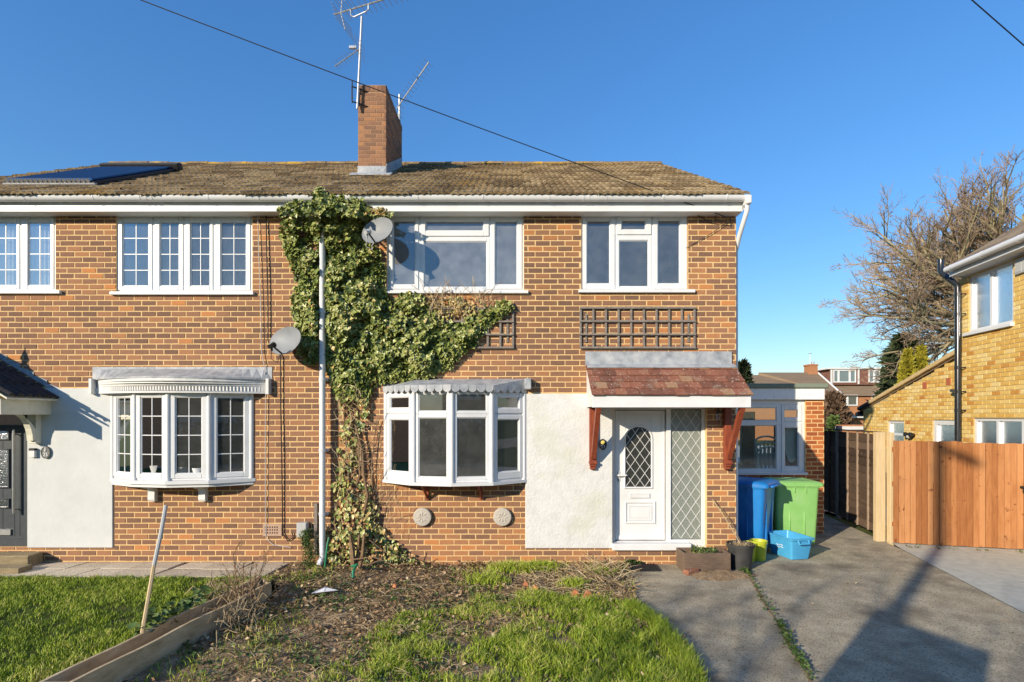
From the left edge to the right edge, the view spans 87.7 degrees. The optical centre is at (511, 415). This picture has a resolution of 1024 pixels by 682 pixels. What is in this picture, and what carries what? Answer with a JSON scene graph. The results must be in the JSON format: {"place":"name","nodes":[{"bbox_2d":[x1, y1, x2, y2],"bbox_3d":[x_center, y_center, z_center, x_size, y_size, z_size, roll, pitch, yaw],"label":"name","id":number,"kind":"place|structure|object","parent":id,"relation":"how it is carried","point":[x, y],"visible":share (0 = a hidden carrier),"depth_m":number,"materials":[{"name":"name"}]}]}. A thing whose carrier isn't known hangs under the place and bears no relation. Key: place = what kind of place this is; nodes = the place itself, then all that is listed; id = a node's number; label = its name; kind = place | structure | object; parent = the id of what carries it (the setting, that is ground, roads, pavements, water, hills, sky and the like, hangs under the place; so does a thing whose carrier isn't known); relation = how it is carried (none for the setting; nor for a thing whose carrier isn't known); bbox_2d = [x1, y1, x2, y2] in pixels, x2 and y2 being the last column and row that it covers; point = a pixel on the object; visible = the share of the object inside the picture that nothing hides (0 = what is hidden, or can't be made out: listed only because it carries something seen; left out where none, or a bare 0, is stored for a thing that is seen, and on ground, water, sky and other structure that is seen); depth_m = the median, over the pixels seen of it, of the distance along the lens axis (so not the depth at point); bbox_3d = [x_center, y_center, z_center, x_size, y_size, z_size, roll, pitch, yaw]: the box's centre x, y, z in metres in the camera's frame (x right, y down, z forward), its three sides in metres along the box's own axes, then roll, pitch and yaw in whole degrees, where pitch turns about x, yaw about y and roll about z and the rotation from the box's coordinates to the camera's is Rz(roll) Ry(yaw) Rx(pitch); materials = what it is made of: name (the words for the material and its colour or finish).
{"place":"outdoors","nodes":[
{"label":"outdoors","id":0,"kind":"place"},
{"bbox_2d":[0,573,276,681],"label":"lawn","id":1,"kind":"structure","parent":0,"point":[124,610],"depth_m":5.79,"materials":[{"name":"plant"}]},
{"bbox_2d":[0,562,290,577],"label":"path","id":2,"kind":"structure","parent":0,"point":[142,569],"depth_m":7.64,"materials":[{"name":"concrete"}]},
{"bbox_2d":[0,552,42,573],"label":"timber steps","id":3,"kind":"structure","parent":2,"relation":"on","point":[15,562],"depth_m":7.72,"materials":[{"name":"beige wood"}]},
{"bbox_2d":[150,466,156,472],"bbox_3d":[-5.166,0.789,7.786,0.246,0.250,0.247,0,0,-39],"label":"window pot","id":4,"kind":"object","parent":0,"point":[153,469],"depth_m":7.70,"materials":[{"name":"white ceramic"}]},
{"bbox_2d":[177,462,190,472],"bbox_3d":[-4.798,0.798,7.800,0.203,0.233,0.197,0,0,0],"label":"window pot","id":5,"kind":"object","parent":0,"point":[182,468],"depth_m":7.74,"materials":[{"name":"white ceramic"}]},
{"bbox_2d":[190,463,200,473],"bbox_3d":[-4.591,0.797,7.797,0.191,0.233,0.180,0,0,-34],"label":"window pot","id":6,"kind":"object","parent":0,"point":[196,468],"depth_m":7.74,"materials":[{"name":"white ceramic"}]},
{"bbox_2d":[0,0,1023,374],"label":"sky","id":7,"kind":"structure","parent":0,"point":[804,107],"materials":[{"name":"blue"}]},
{"bbox_2d":[271,440,1022,612],"bbox_3d":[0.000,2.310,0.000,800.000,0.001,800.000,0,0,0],"label":"ground","id":8,"kind":"structure","parent":0,"point":[828,514],"depth_m":11.12,"materials":[{"name":"soil"}]},
{"bbox_2d":[0,161,357,562],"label":"semi detached house","id":9,"kind":"structure","parent":8,"relation":"on","point":[133,325],"depth_m":8.00,"materials":[{"name":"brick"}]},
{"bbox_2d":[0,217,61,293],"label":"window","id":10,"kind":"structure","parent":9,"relation":"in","point":[23,286],"depth_m":8.02,"materials":[{"name":"white plastic"}]},
{"bbox_2d":[29,448,36,456],"bbox_3d":[-7.143,0.552,7.951,0.088,0.135,0.052,0,0,0],"label":"doorbell","id":11,"kind":"object","parent":9,"relation":"attached to","point":[32,452],"visible":1,"depth_m":7.93,"materials":[{"name":"white plastic"}]},
{"bbox_2d":[41,446,50,458],"bbox_3d":[-6.957,0.549,7.961,0.137,0.185,0.032,0,0,0],"label":"house number plaque","id":12,"kind":"object","parent":9,"relation":"attached to","point":[45,452],"visible":1,"depth_m":7.96,"materials":[{"name":"grey metal"}]},
{"bbox_2d":[2,163,182,184],"bbox_3d":[-7.239,-4.283,9.410,1.535,1.337,2.198,0,0,0],"label":"solar collector","id":13,"kind":"object","parent":9,"relation":"on","point":[103,173],"visible":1,"depth_m":9.03,"materials":[{"name":"black glass"}]},
{"bbox_2d":[89,367,271,500],"bbox_3d":[-4.940,0.273,7.850,2.690,2.002,0.700,0,0,0],"label":"bow window","id":14,"kind":"structure","parent":9,"relation":"in","point":[143,400],"depth_m":7.74,"materials":[{"name":"white plastic"}]},
{"bbox_2d":[109,217,254,294],"bbox_3d":[-4.929,-2.428,8.018,2.146,1.247,0.145,0,0,0],"label":"window","id":15,"kind":"structure","parent":9,"relation":"in","point":[154,287],"depth_m":8.02,"materials":[{"name":"white plastic"}]},
{"bbox_2d":[257,216,290,547],"bbox_3d":[-3.559,-0.560,7.970,0.500,5.070,0.020,0,0,0],"label":"cable","id":16,"kind":"object","parent":9,"relation":"attached to","point":[265,396],"visible":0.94,"depth_m":7.96,"materials":[{"name":"plastic"}]},
{"bbox_2d":[266,216,293,540],"bbox_3d":[-3.474,-0.594,7.969,0.423,4.953,0.026,0,0,0],"label":"cable","id":17,"kind":"object","parent":9,"relation":"attached to","point":[280,380],"visible":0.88,"depth_m":7.96,"materials":[{"name":"plastic"}]},
{"bbox_2d":[267,327,300,362],"bbox_3d":[-3.298,-1.008,7.651,0.436,0.543,0.634,0,0,-30],"label":"satellite dish","id":18,"kind":"object","parent":9,"relation":"attached to","point":[285,340],"visible":1,"depth_m":7.66,"materials":[{"name":"grey metal"}]},
{"bbox_2d":[297,522,308,545],"bbox_3d":[-3.112,1.764,7.933,0.151,0.355,0.105,0,0,0],"label":"meter box","id":19,"kind":"object","parent":9,"relation":"attached to","point":[301,526],"visible":0.52,"depth_m":7.88,"materials":[{"name":"grey plastic"}]},
{"bbox_2d":[314,503,317,554],"bbox_3d":[-2.930,1.696,7.973,0.052,0.768,0.035,0,0,0],"label":"timber batten","id":20,"kind":"object","parent":9,"relation":"attached to","point":[316,520],"visible":0.78,"depth_m":7.96,"materials":[{"name":"brown wood"}]},
{"bbox_2d":[129,562,704,681],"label":"front bed","id":21,"kind":"object","parent":8,"relation":"on","point":[320,619],"visible":0.33,"depth_m":5.33,"materials":[{"name":"soil"}]},
{"bbox_2d":[39,575,271,681],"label":"edging","id":22,"kind":"object","parent":21,"relation":"on","point":[138,654],"visible":0.66,"depth_m":4.86,"materials":[{"name":"wood"}]},
{"bbox_2d":[126,606,178,636],"bbox_3d":[-3.483,1.998,5.168,0.318,0.203,0.472,0,0,0],"label":"leafy plant","id":23,"kind":"object","parent":22,"relation":"in","point":[153,618],"visible":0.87,"depth_m":5.16,"materials":[{"name":"green plant"}]},
{"bbox_2d":[140,505,167,632],"bbox_3d":[-3.428,1.510,5.100,0.042,1.266,0.338,0,0,9],"label":"garden stake","id":24,"kind":"object","parent":22,"relation":"in","point":[154,562],"visible":0.97,"depth_m":5.10,"materials":[{"name":"grey wood"}]},
{"bbox_2d":[161,596,200,622],"bbox_3d":[-3.460,1.993,5.501,0.276,0.199,0.468,0,0,0],"label":"leafy plant","id":25,"kind":"object","parent":22,"relation":"in","point":[183,604],"visible":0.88,"depth_m":5.56,"materials":[{"name":"green plant"}]},
{"bbox_2d":[177,583,225,606],"bbox_3d":[-3.475,2.002,5.961,0.330,0.207,0.436,0,0,21],"label":"leafy plant","id":26,"kind":"object","parent":22,"relation":"in","point":[207,589],"visible":0.76,"depth_m":5.95,"materials":[{"name":"green plant"}]},
{"bbox_2d":[184,566,288,647],"bbox_3d":[-3.183,2.065,6.163,1.048,0.294,2.335,0,0,-29],"label":"dry grass tangle","id":27,"kind":"object","parent":21,"relation":"on","point":[235,613],"visible":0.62,"depth_m":5.84,"materials":[{"name":"brown plant"}]},
{"bbox_2d":[212,534,291,615],"bbox_3d":[-2.995,1.789,6.179,0.817,0.880,0.647,0,0,-21],"label":"dead shrub","id":28,"kind":"object","parent":21,"relation":"on","point":[250,583],"visible":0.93,"depth_m":6.02,"materials":[{"name":"brown plant"}]},
{"bbox_2d":[297,529,318,567],"bbox_3d":[-2.975,1.928,7.790,0.354,0.562,0.355,0,0,0],"label":"wispy shrub","id":29,"kind":"object","parent":21,"relation":"on","point":[309,552],"visible":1,"depth_m":7.78,"materials":[{"name":"green plant"}]},
{"bbox_2d":[312,587,337,593],"bbox_3d":[-2.276,2.138,6.516,0.330,0.056,0.120,0,0,0],"label":"plastic scrap","id":30,"kind":"object","parent":21,"relation":"on","point":[325,589],"visible":1,"depth_m":6.51,"materials":[{"name":"white plastic"}]},
{"bbox_2d":[324,537,358,577],"bbox_3d":[-2.346,1.984,7.472,0.212,0.436,0.887,0,0,-44],"label":"garden hose","id":31,"kind":"object","parent":21,"relation":"on","point":[355,566],"visible":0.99,"depth_m":7.69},
{"bbox_2d":[181,563,513,681],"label":"ground weeds","id":32,"kind":"object","parent":21,"relation":"on","point":[344,598],"visible":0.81,"depth_m":5.31,"materials":[{"name":"green plant"}]},
{"bbox_2d":[130,558,710,681],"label":"rough grass","id":33,"kind":"structure","parent":21,"relation":"on","point":[680,655],"depth_m":5.05,"materials":[{"name":"green plant"}]},
{"bbox_2d":[211,552,649,681],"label":"dead stalks","id":34,"kind":"object","parent":21,"relation":"on","point":[590,574],"visible":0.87,"depth_m":6.54,"materials":[{"name":"brown plant"}]},
{"bbox_2d":[119,560,1013,681],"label":"leaf litter","id":35,"kind":"object","parent":21,"relation":"on","point":[364,599],"visible":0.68,"depth_m":6.01,"materials":[{"name":"brown plant"}]},
{"bbox_2d":[571,589,579,596],"bbox_3d":[0.754,2.149,6.420,0.132,0.122,0.024,0,0,3],"label":"terracotta shard","id":36,"kind":"object","parent":21,"relation":"on","point":[575,591],"visible":0.64,"depth_m":6.41,"materials":[{"name":"orange ceramic"}]},
{"bbox_2d":[583,590,590,597],"bbox_3d":[0.899,2.152,6.401,0.126,0.116,0.024,0,0,-10],"label":"terracotta shard","id":37,"kind":"object","parent":21,"relation":"on","point":[587,591],"visible":0.5,"depth_m":6.39,"materials":[{"name":"orange ceramic"}]},
{"bbox_2d":[311,85,753,564],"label":"semi detached house","id":38,"kind":"structure","parent":8,"relation":"on","point":[470,443],"depth_m":8.00,"materials":[{"name":"brick"}]},
{"bbox_2d":[316,216,329,564],"bbox_3d":[-2.795,-0.449,7.840,0.142,5.323,0.289,0,0,0],"label":"downpipe","id":39,"kind":"object","parent":38,"relation":"attached to","point":[323,379],"visible":0.84,"depth_m":7.83,"materials":[{"name":"white plastic"}]},
{"bbox_2d":[332,0,407,109],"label":"television aerial","id":40,"kind":"object","parent":38,"relation":"attached to","point":[352,47],"visible":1,"depth_m":9.83,"materials":[{"name":"metal"}]},
{"bbox_2d":[362,217,392,249],"bbox_3d":[-2.048,-2.550,7.618,0.426,0.548,0.737,0,0,-38],"label":"satellite dish","id":41,"kind":"object","parent":38,"relation":"attached to","point":[377,230],"visible":1,"depth_m":7.59,"materials":[{"name":"grey metal"}]},
{"bbox_2d":[276,186,514,570],"bbox_3d":[-1.720,-0.442,7.699,3.528,5.677,0.624,0,0,0],"label":"ivy","id":42,"kind":"object","parent":38,"relation":"attached to","point":[346,310],"visible":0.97,"depth_m":7.87,"materials":[{"name":"green plant"}]},
{"bbox_2d":[394,59,430,121],"bbox_3d":[-2.035,-6.620,10.887,0.989,0.876,0.304,0,0,30],"label":"television aerial","id":43,"kind":"object","parent":38,"relation":"on","point":[398,114],"visible":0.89,"depth_m":10.90,"materials":[{"name":"metal"}]},
{"bbox_2d":[413,507,431,525],"bbox_3d":[-1.336,1.510,7.950,0.276,0.276,0.064,0,0,0],"label":"wall plaque","id":44,"kind":"object","parent":38,"relation":"attached to","point":[422,516],"depth_m":7.93,"materials":[{"name":"ceramic"}]},
{"bbox_2d":[141,0,728,217],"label":"overhead wire","id":45,"kind":"object","parent":38,"relation":"attached to","point":[401,98],"visible":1,"depth_m":7.05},
{"bbox_2d":[398,307,513,348],"bbox_3d":[-0.835,-1.308,7.967,1.733,0.612,0.048,0,0,0],"label":"trellis","id":46,"kind":"object","parent":38,"relation":"attached to","point":[500,333],"visible":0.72,"depth_m":7.95,"materials":[{"name":"brown wood"}]},
{"bbox_2d":[382,378,530,499],"bbox_3d":[-0.831,0.350,7.840,2.234,1.804,0.719,0,0,0],"label":"bow window","id":47,"kind":"structure","parent":38,"relation":"in","point":[402,412],"depth_m":7.69,"materials":[{"name":"white plastic"}]},
{"bbox_2d":[386,217,528,293],"bbox_3d":[-0.823,-2.438,8.018,2.139,1.227,0.145,0,0,0],"label":"window","id":48,"kind":"structure","parent":38,"relation":"in","point":[487,235],"depth_m":8.02,"materials":[{"name":"white plastic"}]},
{"bbox_2d":[493,507,511,525],"bbox_3d":[-0.143,1.510,7.950,0.276,0.276,0.064,0,0,0],"label":"wall plaque","id":49,"kind":"object","parent":38,"relation":"attached to","point":[502,516],"depth_m":7.93,"materials":[{"name":"ceramic"}]},
{"bbox_2d":[599,439,606,449],"bbox_3d":[1.355,0.429,7.960,0.116,0.164,0.029,0,0,0],"label":"wall lamp","id":50,"kind":"object","parent":38,"relation":"attached to","point":[602,444],"visible":1,"depth_m":7.96,"materials":[{"name":"black plastic"}]},
{"bbox_2d":[578,217,694,292],"bbox_3d":[1.864,-2.444,8.018,1.741,1.215,0.145,0,0,0],"label":"window","id":51,"kind":"structure","parent":38,"relation":"in","point":[617,235],"depth_m":8.02,"materials":[{"name":"white plastic"}]},
{"bbox_2d":[580,307,695,348],"bbox_3d":[1.876,-1.312,7.967,1.733,0.620,0.048,0,0,0],"label":"trellis","id":52,"kind":"object","parent":38,"relation":"attached to","point":[656,321],"visible":1,"depth_m":7.95,"materials":[{"name":"brown wood"}]},
{"bbox_2d":[715,407,721,420],"bbox_3d":[3.050,-0.018,7.904,0.104,0.207,0.177,0,0,0],"label":"wall lantern","id":53,"kind":"object","parent":38,"relation":"attached to","point":[718,411],"depth_m":7.85,"materials":[{"name":"black plastic"}]},
{"bbox_2d":[738,383,828,532],"bbox_3d":[4.699,0.857,13.100,2.500,2.925,6.200,0,0,0],"label":"side extension","id":54,"kind":"object","parent":8,"relation":"on","point":[805,401],"visible":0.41,"depth_m":10.10,"materials":[{"name":"orange brick"}]},
{"bbox_2d":[742,412,754,467],"bbox_3d":[4.712,1.045,10.620,0.244,2.250,0.040,0,0,0],"label":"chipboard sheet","id":55,"kind":"object","parent":54,"relation":"in","point":[748,435],"visible":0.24,"depth_m":10.60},
{"bbox_2d":[749,435,774,467],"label":"stacked chairs","id":56,"kind":"object","parent":54,"relation":"in","point":[764,459],"visible":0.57,"depth_m":10.30,"materials":[{"name":"white plastic"}]},
{"bbox_2d":[738,400,807,474],"bbox_3d":[4.715,0.408,10.117,1.730,1.424,0.145,0,0,0],"label":"window","id":57,"kind":"structure","parent":54,"relation":"in","point":[781,422],"depth_m":10.13,"materials":[{"name":"white plastic"}]},
{"bbox_2d":[785,428,796,462],"bbox_3d":[5.371,0.500,10.243,0.260,0.800,0.023,0,0,0],"label":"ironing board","id":58,"kind":"object","parent":54,"relation":"in","point":[791,443],"visible":0.77,"depth_m":10.24,"materials":[{"name":"grey fabric"}]},
{"bbox_2d":[738,353,841,439],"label":"terraced house","id":59,"kind":"structure","parent":8,"relation":"on","point":[810,374],"depth_m":52.27,"materials":[{"name":"brick"}]},
{"bbox_2d":[835,426,841,518],"bbox_3d":[7.200,1.245,11.750,0.100,2.050,0.100,0,0,0],"label":"fence post","id":60,"kind":"object","parent":8,"relation":"on","point":[838,516],"visible":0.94,"depth_m":11.75,"materials":[{"name":"black wood"}]},
{"bbox_2d":[836,429,878,529],"bbox_3d":[6.978,1.248,10.754,0.065,1.905,2.080,0,0,11],"label":"lap fence","id":61,"kind":"object","parent":60,"relation":"attached to","point":[855,472],"visible":0.77,"depth_m":10.76,"materials":[{"name":"brown wood"}]},
{"bbox_2d":[818,367,880,424],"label":"terraced house","id":62,"kind":"structure","parent":8,"relation":"on","point":[850,387],"depth_m":57.08,"materials":[{"name":"brick"}]},
{"bbox_2d":[833,370,855,382],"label":"window","id":63,"kind":"structure","parent":62,"relation":"in","point":[838,371],"depth_m":57.08,"materials":[{"name":"white plastic"}]},
{"bbox_2d":[845,396,857,405],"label":"window","id":64,"kind":"structure","parent":62,"relation":"in","point":[846,396],"depth_m":55.88,"materials":[{"name":"white plastic"}]},
{"bbox_2d":[868,370,879,382],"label":"window","id":65,"kind":"structure","parent":62,"relation":"in","point":[868,370],"depth_m":57.08,"materials":[{"name":"white plastic"}]},
{"bbox_2d":[817,144,1023,389],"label":"bare tree","id":66,"kind":"object","parent":8,"relation":"on","point":[920,297],"visible":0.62,"depth_m":24.20,"materials":[{"name":"brown plant"}]},
{"bbox_2d":[855,221,1023,549],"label":"yellow brick house","id":67,"kind":"structure","parent":8,"relation":"on","point":[919,404],"depth_m":9.86,"materials":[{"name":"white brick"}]},
{"bbox_2d":[889,421,903,440],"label":"window","id":68,"kind":"structure","parent":67,"relation":"in","point":[897,427],"depth_m":12.73,"materials":[{"name":"white plastic"}]},
{"bbox_2d":[903,432,914,437],"bbox_3d":[8.935,0.438,11.977,0.150,0.136,0.310,0,0,10],"label":"security light","id":69,"kind":"object","parent":67,"relation":"attached to","point":[908,435],"visible":1,"depth_m":11.94,"materials":[{"name":"black plastic"}]},
{"bbox_2d":[934,420,953,440],"bbox_3d":[8.872,1.129,10.812,0.080,2.083,0.901,0,0,10],"label":"window","id":70,"kind":"structure","parent":67,"relation":"in","point":[943,429],"depth_m":10.97,"materials":[{"name":"white plastic"}]},
{"bbox_2d":[937,259,965,441],"bbox_3d":[8.585,-0.417,10.424,0.323,5.375,0.401,0,0,16],"label":"soil pipe","id":71,"kind":"object","parent":67,"relation":"attached to","point":[957,391],"visible":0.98,"depth_m":10.26,"materials":[{"name":"black plastic"}]},
{"bbox_2d":[962,261,1013,336],"bbox_3d":[8.627,-2.080,9.630,0.160,1.120,1.243,0,0,10],"label":"window","id":72,"kind":"structure","parent":67,"relation":"in","point":[991,291],"depth_m":9.56,"materials":[{"name":"white plastic"}]},
{"bbox_2d":[975,418,1023,443],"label":"window","id":73,"kind":"structure","parent":67,"relation":"in","point":[987,430],"depth_m":9.41,"materials":[{"name":"white plastic"}]},
{"bbox_2d":[738,446,886,525],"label":"yard","id":74,"kind":"structure","parent":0,"point":[771,467],"depth_m":29.39,"materials":[{"name":"grey concrete"}]},
{"bbox_2d":[738,358,754,462],"bbox_3d":[9.492,0.063,21.955,1.241,4.914,1.310,0,0,0],"label":"conifer tip","id":75,"kind":"object","parent":74,"relation":"on","point":[744,368],"visible":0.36,"depth_m":21.81,"materials":[{"name":"green plant"}]},
{"bbox_2d":[774,426,796,465],"bbox_3d":[7.658,1.248,14.654,0.065,1.905,2.776,0,0,9],"label":"lap fence","id":76,"kind":"object","parent":74,"relation":"on","point":[788,463],"visible":0.01,"depth_m":14.91,"materials":[{"name":"grey wood"}]},
{"bbox_2d":[824,414,841,430],"bbox_3d":[17.198,1.204,28.459,0.856,2.632,1.009,0,0,0],"label":"green bush","id":77,"kind":"object","parent":74,"relation":"on","point":[832,421],"visible":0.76,"depth_m":28.38,"materials":[{"name":"green plant"}]},
{"bbox_2d":[824,389,855,429],"bbox_3d":[17.990,0.508,30.015,2.116,4.023,2.043,0,0,45],"label":"dead conifer","id":78,"kind":"object","parent":74,"relation":"on","point":[834,403],"visible":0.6,"depth_m":29.54,"materials":[{"name":"brown plant"}]},
{"bbox_2d":[836,425,862,432],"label":"garden wall","id":79,"kind":"structure","parent":74,"relation":"on","point":[853,427],"depth_m":25.90,"materials":[{"name":"white paint"}]},
{"bbox_2d":[865,332,919,400],"bbox_3d":[17.620,-0.654,23.913,2.981,6.349,2.816,0,0,0],"label":"dark conifer","id":80,"kind":"object","parent":74,"relation":"on","point":[885,383],"visible":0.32,"depth_m":23.89,"materials":[{"name":"green plant"}]},
{"bbox_2d":[894,347,918,384],"bbox_3d":[14.104,0.035,18.955,0.922,4.969,0.988,0,0,0],"label":"golden conifer","id":81,"kind":"object","parent":74,"relation":"on","point":[907,368],"visible":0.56,"depth_m":18.88,"materials":[{"name":"yellow plant"}]},
{"bbox_2d":[914,344,929,370],"bbox_3d":[14.869,-0.050,19.370,0.943,5.139,0.938,0,0,26],"label":"golden conifer","id":82,"kind":"object","parent":74,"relation":"on","point":[921,356],"visible":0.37,"depth_m":19.28,"materials":[{"name":"yellow plant"}]},
{"bbox_2d":[625,510,1023,681],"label":"driveway","id":83,"kind":"structure","parent":0,"point":[934,616],"depth_m":5.85,"materials":[{"name":"grey concrete"}]},
{"bbox_2d":[624,559,640,563],"bbox_3d":[1.800,2.178,7.960,0.254,0.082,0.146,0,0,0],"label":"plant","id":84,"kind":"object","parent":83,"relation":"on","point":[632,561],"depth_m":7.95,"materials":[{"name":"green plant"}]},
{"bbox_2d":[614,563,660,570],"bbox_3d":[1.815,2.208,7.775,0.630,0.024,0.350,0,0,0],"label":"door mat","id":85,"kind":"object","parent":83,"relation":"on","point":[648,567],"depth_m":7.76,"materials":[{"name":"rubber"}]},
{"bbox_2d":[683,568,698,574],"bbox_3d":[2.520,2.188,7.500,0.220,0.065,0.100,0,0,-29],"label":"loose brick","id":86,"kind":"object","parent":83,"relation":"on","point":[688,571],"visible":0.9,"depth_m":7.46,"materials":[{"name":"brick"}]},
{"bbox_2d":[676,545,730,570],"bbox_3d":[2.765,2.050,7.722,0.670,0.340,0.356,0,0,0],"label":"planter box","id":87,"kind":"object","parent":83,"relation":"on","point":[703,558],"visible":0.94,"depth_m":7.55,"materials":[{"name":"wood"}]},
{"bbox_2d":[687,569,757,580],"bbox_3d":[2.930,2.177,7.370,1.020,0.097,0.424,0,0,0],"label":"soil heap","id":88,"kind":"object","parent":83,"relation":"on","point":[719,575],"visible":0.98,"depth_m":7.30,"materials":[{"name":"brown soil"}]},
{"bbox_2d":[712,499,754,570],"bbox_3d":[3.287,1.728,7.836,0.389,0.984,0.531,0,0,-37],"label":"plant pot","id":89,"kind":"object","parent":83,"relation":"on","point":[740,551],"visible":0.98,"depth_m":7.66,"materials":[{"name":"black plastic"}]},
{"bbox_2d":[742,540,756,561],"bbox_3d":[3.630,2.080,8.180,0.244,0.280,0.244,0,0,0],"label":"plant pot","id":90,"kind":"object","parent":83,"relation":"on","point":[754,554],"visible":0.21,"depth_m":8.10,"materials":[{"name":"plastic"}]},
{"bbox_2d":[749,538,767,560],"bbox_3d":[3.800,2.070,8.220,0.265,0.300,0.265,0,0,0],"label":"plant pot","id":91,"kind":"object","parent":83,"relation":"on","point":[761,547],"visible":0.87,"depth_m":8.12,"materials":[{"name":"plastic"}]},
{"bbox_2d":[738,476,781,549],"bbox_3d":[3.889,1.632,8.872,0.987,1.175,0.708,0,0,41],"label":"wheelie bin","id":92,"kind":"object","parent":83,"relation":"on","point":[755,505],"visible":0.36,"depth_m":8.53,"materials":[{"name":"blue plastic"}]},
{"bbox_2d":[742,568,819,680],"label":"crack weeds","id":93,"kind":"object","parent":83,"relation":"on","point":[781,624],"visible":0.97,"depth_m":5.19,"materials":[{"name":"green plant"}]},
{"bbox_2d":[749,578,812,681],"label":"driveway joint","id":94,"kind":"object","parent":83,"relation":"on","point":[771,613],"visible":0.52,"depth_m":5.98,"materials":[{"name":"soil"}]},
{"bbox_2d":[768,530,814,559],"bbox_3d":[4.400,2.050,8.460,0.440,0.330,0.686,0,0,-11],"label":"recycling box","id":95,"kind":"object","parent":83,"relation":"on","point":[791,545],"visible":0.94,"depth_m":8.30,"materials":[{"name":"blue plastic"}]},
{"bbox_2d":[763,477,823,543],"bbox_3d":[4.872,1.663,9.339,0.935,1.114,0.671,0,0,5],"label":"wheelie bin","id":96,"kind":"object","parent":83,"relation":"on","point":[795,504],"visible":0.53,"depth_m":9.05,"materials":[{"name":"green plastic"}]},
{"bbox_2d":[639,543,1014,681],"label":"grit","id":97,"kind":"object","parent":83,"relation":"on","point":[840,625],"visible":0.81,"depth_m":5.96,"materials":[{"name":"grey gravel"}]},
{"bbox_2d":[824,428,834,512],"bbox_3d":[7.308,1.248,12.529,0.065,1.905,1.612,0,0,10],"label":"lap fence","id":98,"kind":"object","parent":83,"relation":"on","point":[829,470],"visible":0.49,"depth_m":12.16,"materials":[{"name":"black wood"}]},
{"bbox_2d":[873,432,893,545],"bbox_3d":[6.562,1.280,9.420,0.225,1.980,0.220,0,0,0],"label":"fence post","id":99,"kind":"object","parent":83,"relation":"on","point":[879,486],"visible":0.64,"depth_m":9.43,"materials":[{"name":"beige wood"}]},
{"bbox_2d":[885,539,1023,612],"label":"neighbour driveway","id":100,"kind":"structure","parent":0,"point":[998,573],"depth_m":7.89,"materials":[{"name":"grey concrete"}]},
{"bbox_2d":[892,440,962,545],"bbox_3d":[7.121,1.319,9.156,1.027,1.779,0.074,0,0,14],"label":"timber fence","id":101,"kind":"object","parent":100,"relation":"on","point":[926,483],"visible":1,"depth_m":9.13,"materials":[{"name":"brown wood"}]},
{"bbox_2d":[905,544,1022,551],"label":"fence weeds","id":102,"kind":"object","parent":100,"relation":"on","point":[954,546],"visible":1,"depth_m":8.85,"materials":[{"name":"green plant"}]},
{"bbox_2d":[961,443,1023,548],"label":"timber fence","id":103,"kind":"object","parent":100,"relation":"on","point":[992,495],"visible":1,"depth_m":8.90,"materials":[{"name":"brown wood"}]},
{"bbox_2d":[971,0,1023,45],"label":"overhead wire","id":104,"kind":"object","parent":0,"point":[995,20],"visible":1,"depth_m":7.28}
]}

